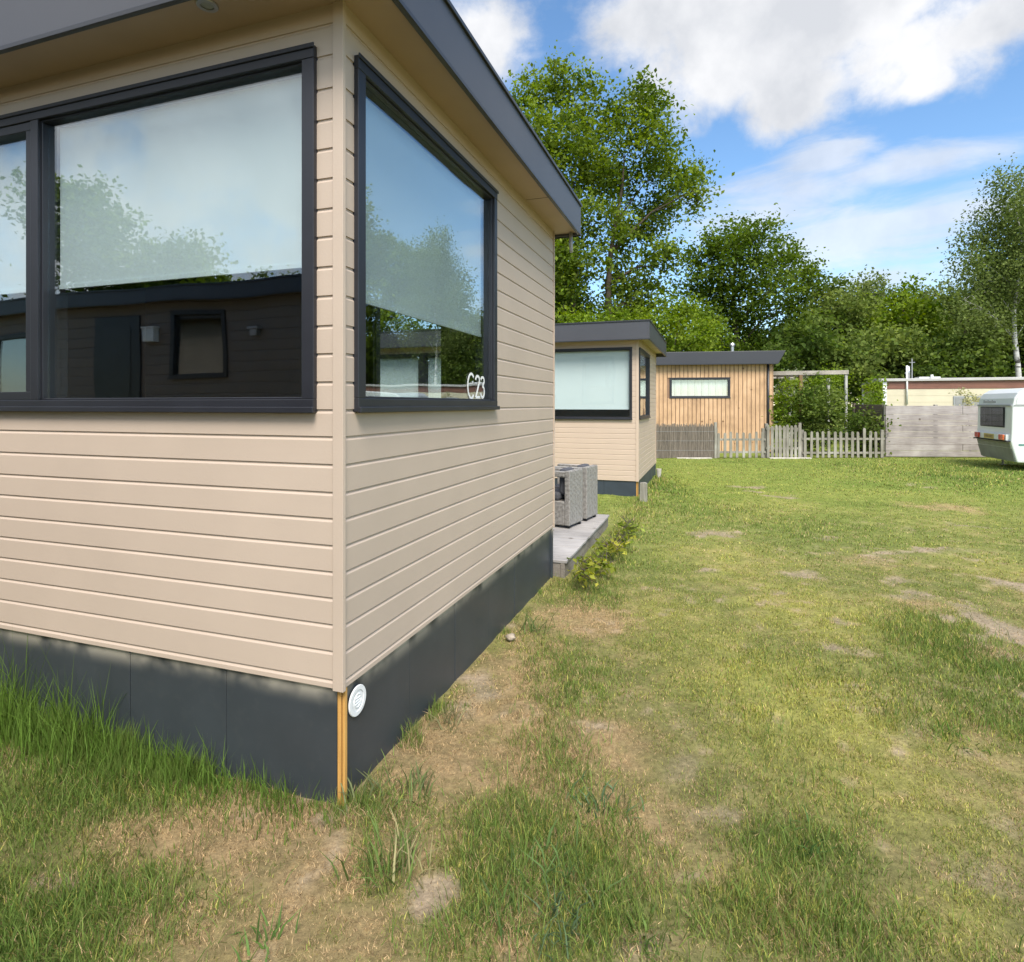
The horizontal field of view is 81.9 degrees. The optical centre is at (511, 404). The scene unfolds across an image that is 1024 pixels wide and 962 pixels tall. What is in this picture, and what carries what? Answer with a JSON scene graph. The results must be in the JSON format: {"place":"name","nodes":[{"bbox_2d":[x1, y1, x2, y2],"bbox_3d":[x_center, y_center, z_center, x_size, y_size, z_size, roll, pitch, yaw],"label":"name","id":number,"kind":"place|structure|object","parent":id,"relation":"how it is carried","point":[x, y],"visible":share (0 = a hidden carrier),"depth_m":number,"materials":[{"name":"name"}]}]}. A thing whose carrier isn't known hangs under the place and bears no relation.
{"place":"outdoors","nodes":[
{"label":"outdoors","id":0,"kind":"place"},
{"bbox_2d":[0,409,1023,961],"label":"ground","id":1,"kind":"structure","parent":0,"point":[484,673],"depth_m":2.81,"materials":[{"name":"green plant"}]},
{"bbox_2d":[0,0,582,805],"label":"beige cabin","id":2,"kind":"object","parent":1,"relation":"on","point":[248,514],"visible":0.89,"depth_m":2.93,"materials":[{"name":"beige wood"}]},
{"bbox_2d":[0,42,317,412],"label":"window","id":3,"kind":"structure","parent":2,"relation":"in","point":[208,171],"depth_m":2.89,"materials":[{"name":"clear glass"}]},
{"bbox_2d":[369,305,443,397],"bbox_3d":[-1.082,-0.675,6.268,0.936,1.358,0.170,0,0,19],"label":"window","id":4,"kind":"structure","parent":2,"relation":"in","point":[374,312],"depth_m":6.33,"materials":[{"name":"black glass"}]},
{"bbox_2d":[353,52,499,412],"bbox_3d":[-0.449,-0.745,3.415,0.170,1.562,1.768,0,0,19],"label":"window","id":5,"kind":"structure","parent":2,"relation":"in","point":[425,240],"depth_m":3.25,"materials":[{"name":"clear glass"}]},
{"bbox_2d":[380,308,435,330],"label":"leafy tree","id":6,"kind":"object","parent":1,"relation":"on","point":[389,320],"visible":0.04,"depth_m":21.52,"materials":[{"name":"green plant"}]},
{"bbox_2d":[426,272,563,328],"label":"leafy tree","id":7,"kind":"object","parent":1,"relation":"on","point":[561,293],"depth_m":25.34,"materials":[{"name":"green plant"}]},
{"bbox_2d":[505,633,515,639],"bbox_3d":[-0.011,1.670,4.245,0.080,0.045,0.060,0,0,0],"label":"stone","id":8,"kind":"object","parent":1,"relation":"on","point":[510,636],"visible":1,"depth_m":4.23,"materials":[{"name":"beige stone"}]},
{"bbox_2d":[380,319,666,495],"bbox_3d":[-1.344,0.146,14.034,9.458,3.347,4.148,0,0,19],"label":"beige cabin","id":9,"kind":"object","parent":1,"relation":"on","point":[605,397],"visible":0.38,"depth_m":11.28,"materials":[{"name":"beige wood"}]},
{"bbox_2d":[380,353,440,397],"bbox_3d":[-1.918,-0.391,12.386,2.816,1.351,0.170,0,0,19],"label":"window","id":10,"kind":"structure","parent":9,"relation":"in","point":[419,374],"depth_m":12.48,"materials":[{"name":"clear glass"}]},
{"bbox_2d":[555,347,631,419],"bbox_3d":[1.298,-0.391,11.297,2.006,1.351,0.170,0,0,19],"label":"window","id":11,"kind":"structure","parent":9,"relation":"in","point":[585,378],"depth_m":11.23,"materials":[{"name":"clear glass"}]},
{"bbox_2d":[639,347,650,419],"bbox_3d":[2.616,-0.391,11.885,0.170,1.351,1.866,0,0,19],"label":"window","id":12,"kind":"structure","parent":9,"relation":"in","point":[644,358],"depth_m":12.05,"materials":[{"name":"clear glass"}]},
{"bbox_2d":[555,242,603,322],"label":"leafy tree","id":13,"kind":"object","parent":1,"relation":"on","point":[580,302],"visible":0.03,"depth_m":30.07,"materials":[{"name":"green plant"}]},
{"bbox_2d":[553,514,608,577],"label":"wooden deck","id":14,"kind":"structure","parent":1,"relation":"on","point":[575,540],"depth_m":6.76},
{"bbox_2d":[555,467,582,528],"bbox_3d":[0.563,1.168,7.590,0.580,0.730,0.410,0,0,31],"label":"wicker armchair","id":15,"kind":"object","parent":14,"relation":"on","point":[568,503],"visible":0.45,"depth_m":7.37,"materials":[{"name":"grey wicker"}]},
{"bbox_2d":[555,463,597,520],"bbox_3d":[0.822,1.168,8.041,0.580,0.730,0.410,0,0,29],"label":"wicker armchair","id":16,"kind":"object","parent":14,"relation":"on","point":[590,490],"visible":0.38,"depth_m":7.87,"materials":[{"name":"grey wicker"}]},
{"bbox_2d":[568,561,598,589],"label":"leafy plant","id":17,"kind":"object","parent":1,"relation":"on","point":[582,573],"visible":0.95,"depth_m":5.39,"materials":[{"name":"green plant"}]},
{"bbox_2d":[567,546,615,575],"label":"leafy plant","id":18,"kind":"object","parent":1,"relation":"on","point":[602,561],"visible":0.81,"depth_m":5.77,"materials":[{"name":"green plant"}]},
{"bbox_2d":[591,532,626,561],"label":"leafy plant","id":19,"kind":"object","parent":1,"relation":"on","point":[614,545],"visible":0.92,"depth_m":6.38,"materials":[{"name":"green plant"}]},
{"bbox_2d":[502,40,734,321],"bbox_3d":[3.725,-7.098,27.146,12.303,17.722,7.900,0,0,0],"label":"oak tree","id":20,"kind":"object","parent":1,"relation":"on","point":[580,148],"visible":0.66,"depth_m":26.29,"materials":[{"name":"green plant"}]},
{"bbox_2d":[608,530,635,546],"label":"leafy plant","id":21,"kind":"object","parent":1,"relation":"on","point":[626,537],"visible":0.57,"depth_m":6.70,"materials":[{"name":"green plant"}]},
{"bbox_2d":[618,514,644,535],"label":"leafy plant","id":22,"kind":"object","parent":1,"relation":"on","point":[629,525],"visible":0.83,"depth_m":7.48,"materials":[{"name":"green plant"}]},
{"bbox_2d":[555,287,732,351],"bbox_3d":[5.154,-1.592,24.625,8.814,6.702,4.605,0,0,0],"label":"leafy tree","id":23,"kind":"object","parent":1,"relation":"on","point":[676,317],"visible":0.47,"depth_m":24.04,"materials":[{"name":"green plant"}]},
{"bbox_2d":[640,482,647,501],"bbox_3d":[2.330,1.548,10.455,0.130,0.345,0.100,0,0,19],"label":"timber stub","id":24,"kind":"object","parent":1,"relation":"on","point":[643,491],"visible":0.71,"depth_m":10.41,"materials":[{"name":"grey wood"}]},
{"bbox_2d":[656,422,716,457],"bbox_3d":[5.460,1.130,18.710,2.052,1.140,0.080,0,0,0],"label":"reed screen","id":25,"kind":"object","parent":1,"relation":"on","point":[684,440],"visible":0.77,"depth_m":18.70,"materials":[{"name":"grey wicker"}]},
{"bbox_2d":[676,457,711,458],"bbox_3d":[5.727,1.692,18.560,1.100,0.055,0.140,0,0,0],"label":"edging stone","id":26,"kind":"object","parent":1,"relation":"on","point":[694,457],"visible":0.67,"depth_m":18.58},
{"bbox_2d":[656,343,784,452],"bbox_3d":[6.426,-0.260,23.037,6.756,3.920,4.502,0,0,9],"label":"larch cabin","id":27,"kind":"object","parent":1,"relation":"on","point":[729,391],"visible":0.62,"depth_m":20.83,"materials":[{"name":"brown wood"}]},
{"bbox_2d":[670,377,730,397],"bbox_3d":[6.678,-0.595,21.029,2.096,0.738,0.170,0,0,9],"label":"window","id":28,"kind":"structure","parent":27,"relation":"in","point":[712,387],"depth_m":21.04,"materials":[{"name":"white glass"}]},
{"bbox_2d":[717,428,765,457],"bbox_3d":[7.234,1.225,18.748,1.596,0.950,0.136,0,0,0],"label":"picket fence","id":29,"kind":"object","parent":1,"relation":"on","point":[749,439],"visible":1,"depth_m":18.68,"materials":[{"name":"grey wood"}]},
{"bbox_2d":[657,203,837,366],"bbox_3d":[12.014,-4.294,31.038,10.691,12.116,7.514,0,0,0],"label":"oak tree","id":30,"kind":"object","parent":1,"relation":"on","point":[740,242],"visible":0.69,"depth_m":30.27,"materials":[{"name":"green plant"}]},
{"bbox_2d":[764,423,801,457],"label":"picket gate","id":31,"kind":"structure","parent":1,"relation":"on","point":[785,439],"depth_m":18.68,"materials":[{"name":"grey wood"}]},
{"bbox_2d":[761,375,810,435],"bbox_3d":[9.598,0.303,20.631,1.854,2.901,1.671,0,0,-25],"label":"shrub","id":32,"kind":"object","parent":1,"relation":"on","point":[786,420],"visible":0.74,"depth_m":20.48,"materials":[{"name":"green plant"}]},
{"bbox_2d":[774,367,810,406],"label":"shrub","id":33,"kind":"object","parent":1,"relation":"on","point":[776,389],"visible":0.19,"depth_m":23.96,"materials":[{"name":"green plant"}]},
{"bbox_2d":[734,306,862,426],"bbox_3d":[14.022,-1.433,28.858,6.650,6.372,6.094,0,0,0],"label":"leafy tree","id":34,"kind":"object","parent":1,"relation":"on","point":[804,338],"visible":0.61,"depth_m":27.63,"materials":[{"name":"green plant"}]},
{"bbox_2d":[778,368,839,456],"bbox_3d":[10.196,0.234,20.094,2.245,3.040,2.066,0,0,-22],"label":"shrub","id":35,"kind":"object","parent":1,"relation":"on","point":[812,404],"visible":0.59,"depth_m":20.00,"materials":[{"name":"green plant"}]},
{"bbox_2d":[773,370,848,451],"bbox_3d":[10.581,0.259,22.156,3.901,2.883,3.560,0,0,7],"label":"pergola","id":36,"kind":"object","parent":1,"relation":"on","point":[782,374],"visible":0.41,"depth_m":20.70,"materials":[{"name":"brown wood"}]},
{"bbox_2d":[797,383,856,448],"bbox_3d":[10.773,0.498,19.871,2.030,2.513,1.746,0,0,0],"label":"shrub","id":37,"kind":"object","parent":1,"relation":"on","point":[831,416],"visible":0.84,"depth_m":19.67,"materials":[{"name":"green plant"}]},
{"bbox_2d":[792,362,861,428],"bbox_3d":[12.918,-0.042,24.642,2.846,3.592,2.387,0,0,0],"label":"shrub","id":38,"kind":"object","parent":1,"relation":"on","point":[836,382],"visible":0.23,"depth_m":24.30,"materials":[{"name":"green plant"}]},
{"bbox_2d":[767,273,904,434],"bbox_3d":[18.101,-2.816,32.693,6.556,9.141,8.011,0,0,39],"label":"leafy tree","id":39,"kind":"object","parent":1,"relation":"on","point":[833,303],"visible":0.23,"depth_m":31.70,"materials":[{"name":"green plant"}]},
{"bbox_2d":[661,330,1023,424],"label":"woods","id":40,"kind":"object","parent":1,"relation":"on","point":[778,386],"depth_m":51.72,"materials":[{"name":"green plant"}]},
{"bbox_2d":[801,428,884,457],"bbox_3d":[10.496,1.220,18.748,2.625,0.959,0.136,0,0,0],"label":"picket fence","id":41,"kind":"object","parent":1,"relation":"on","point":[804,452],"visible":0.95,"depth_m":18.68,"materials":[{"name":"grey wood"}]},
{"bbox_2d":[834,396,884,455],"bbox_3d":[11.552,0.735,19.802,2.002,2.042,1.530,0,0,-37],"label":"shrub","id":42,"kind":"object","parent":1,"relation":"on","point":[856,425],"visible":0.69,"depth_m":19.51,"materials":[{"name":"green plant"}]},
{"bbox_2d":[852,403,882,451],"bbox_3d":[11.984,0.830,19.919,0.090,1.740,1.540,0,0,-1],"label":"return fence","id":43,"kind":"object","parent":1,"relation":"on","point":[877,408],"visible":0.27,"depth_m":19.70,"materials":[{"name":"grey wood"}]},
{"bbox_2d":[849,373,897,426],"bbox_3d":[13.071,0.287,21.515,1.486,2.934,1.892,0,0,14],"label":"shrub","id":44,"kind":"object","parent":1,"relation":"on","point":[874,387],"visible":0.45,"depth_m":21.39,"materials":[{"name":"green plant"}]},
{"bbox_2d":[850,403,901,457],"bbox_3d":[11.878,0.853,19.383,1.441,1.804,1.936,0,0,28],"label":"shrub","id":45,"kind":"object","parent":1,"relation":"on","point":[877,428],"visible":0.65,"depth_m":19.11,"materials":[{"name":"green plant"}]},
{"bbox_2d":[805,318,955,398],"bbox_3d":[17.796,-1.195,28.329,7.746,5.931,5.610,0,0,-42],"label":"leafy tree","id":46,"kind":"object","parent":1,"relation":"on","point":[870,360],"visible":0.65,"depth_m":27.09,"materials":[{"name":"green plant"}]},
{"bbox_2d":[829,264,931,410],"bbox_3d":[21.694,-3.316,36.067,7.370,10.138,7.846,0,0,0],"label":"willow tree","id":47,"kind":"object","parent":1,"relation":"on","point":[871,287],"visible":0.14,"depth_m":34.98,"materials":[{"name":"green plant"}]},
{"bbox_2d":[831,272,961,395],"bbox_3d":[21.243,-2.763,31.852,8.357,9.032,5.872,0,0,-40],"label":"leafy tree","id":48,"kind":"object","parent":1,"relation":"on","point":[907,312],"visible":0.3,"depth_m":30.89,"materials":[{"name":"green plant"}]},
{"bbox_2d":[883,405,984,456],"bbox_3d":[14.310,0.850,18.947,4.625,1.700,0.126,0,0,3],"label":"plank fence","id":49,"kind":"object","parent":1,"relation":"on","point":[935,434],"visible":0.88,"depth_m":18.93,"materials":[{"name":"grey wood"}]},
{"bbox_2d":[906,274,969,317],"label":"willow tree","id":50,"kind":"object","parent":1,"relation":"on","point":[940,289],"visible":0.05,"depth_m":36.60,"materials":[{"name":"green plant"}]},
{"bbox_2d":[860,359,1023,444],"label":"mobile home","id":51,"kind":"object","parent":1,"relation":"on","point":[931,390],"visible":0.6,"depth_m":22.42,"materials":[{"name":"white paint"}]},
{"bbox_2d":[953,396,981,414],"bbox_3d":[17.176,0.090,22.060,1.150,0.820,0.034,0,0,19],"label":"window","id":52,"kind":"structure","parent":51,"relation":"in","point":[957,400],"depth_m":22.16,"materials":[{"name":"white glass"}]},
{"bbox_2d":[882,326,1023,378],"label":"leafy tree","id":53,"kind":"object","parent":1,"relation":"on","point":[967,363],"visible":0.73,"depth_m":26.54,"materials":[{"name":"green plant"}]},
{"bbox_2d":[948,387,980,444],"bbox_3d":[15.108,0.584,19.619,1.300,2.335,1.060,0,0,-14],"label":"flowering shrub","id":54,"kind":"object","parent":1,"relation":"on","point":[973,399],"visible":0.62,"depth_m":19.56,"materials":[{"name":"beige plant"}]},
{"bbox_2d":[918,274,1023,376],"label":"leafy tree","id":55,"kind":"object","parent":1,"relation":"on","point":[947,303],"visible":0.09,"depth_m":32.69,"materials":[{"name":"green plant"}]},
{"bbox_2d":[926,152,1023,376],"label":"birch tree","id":56,"kind":"object","parent":1,"relation":"on","point":[993,274],"visible":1,"depth_m":26.75,"materials":[{"name":"green plant"}]},
{"bbox_2d":[935,281,1023,376],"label":"leafy tree","id":57,"kind":"object","parent":1,"relation":"on","point":[1011,365],"visible":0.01,"depth_m":33.63,"materials":[{"name":"green plant"}]},
{"bbox_2d":[963,188,1023,376],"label":"leafy tree","id":58,"kind":"object","parent":1,"relation":"on","point":[1022,365],"visible":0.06,"depth_m":33.49,"materials":[{"name":"green plant"}]},
{"bbox_2d":[973,388,1023,464],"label":"touring caravan","id":59,"kind":"object","parent":1,"relation":"on","point":[999,433],"visible":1,"depth_m":15.58,"materials":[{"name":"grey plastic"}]},
{"bbox_2d":[980,407,1004,427],"bbox_3d":[13.081,0.333,16.089,0.034,0.535,1.440,0,0,19],"label":"window","id":60,"kind":"structure","parent":59,"relation":"in","point":[989,416],"depth_m":16.02,"materials":[{"name":"black glass"}]},
{"bbox_2d":[656,469,660,477],"bbox_3d":[3.428,1.600,13.787,0.123,0.200,0.123,0,0,0],"label":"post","id":61,"kind":"object","parent":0,"point":[658,472],"visible":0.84,"depth_m":13.74,"materials":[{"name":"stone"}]},
{"bbox_2d":[396,0,1023,406],"label":"sky","id":62,"kind":"structure","parent":0,"point":[874,122],"materials":[{"name":"blue"}]},
{"bbox_2d":[769,457,811,458],"bbox_3d":[8.742,1.692,18.560,1.300,0.055,0.140,0,0,0],"label":"edging stone","id":63,"kind":"object","parent":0,"point":[789,457],"visible":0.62,"depth_m":18.58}
]}

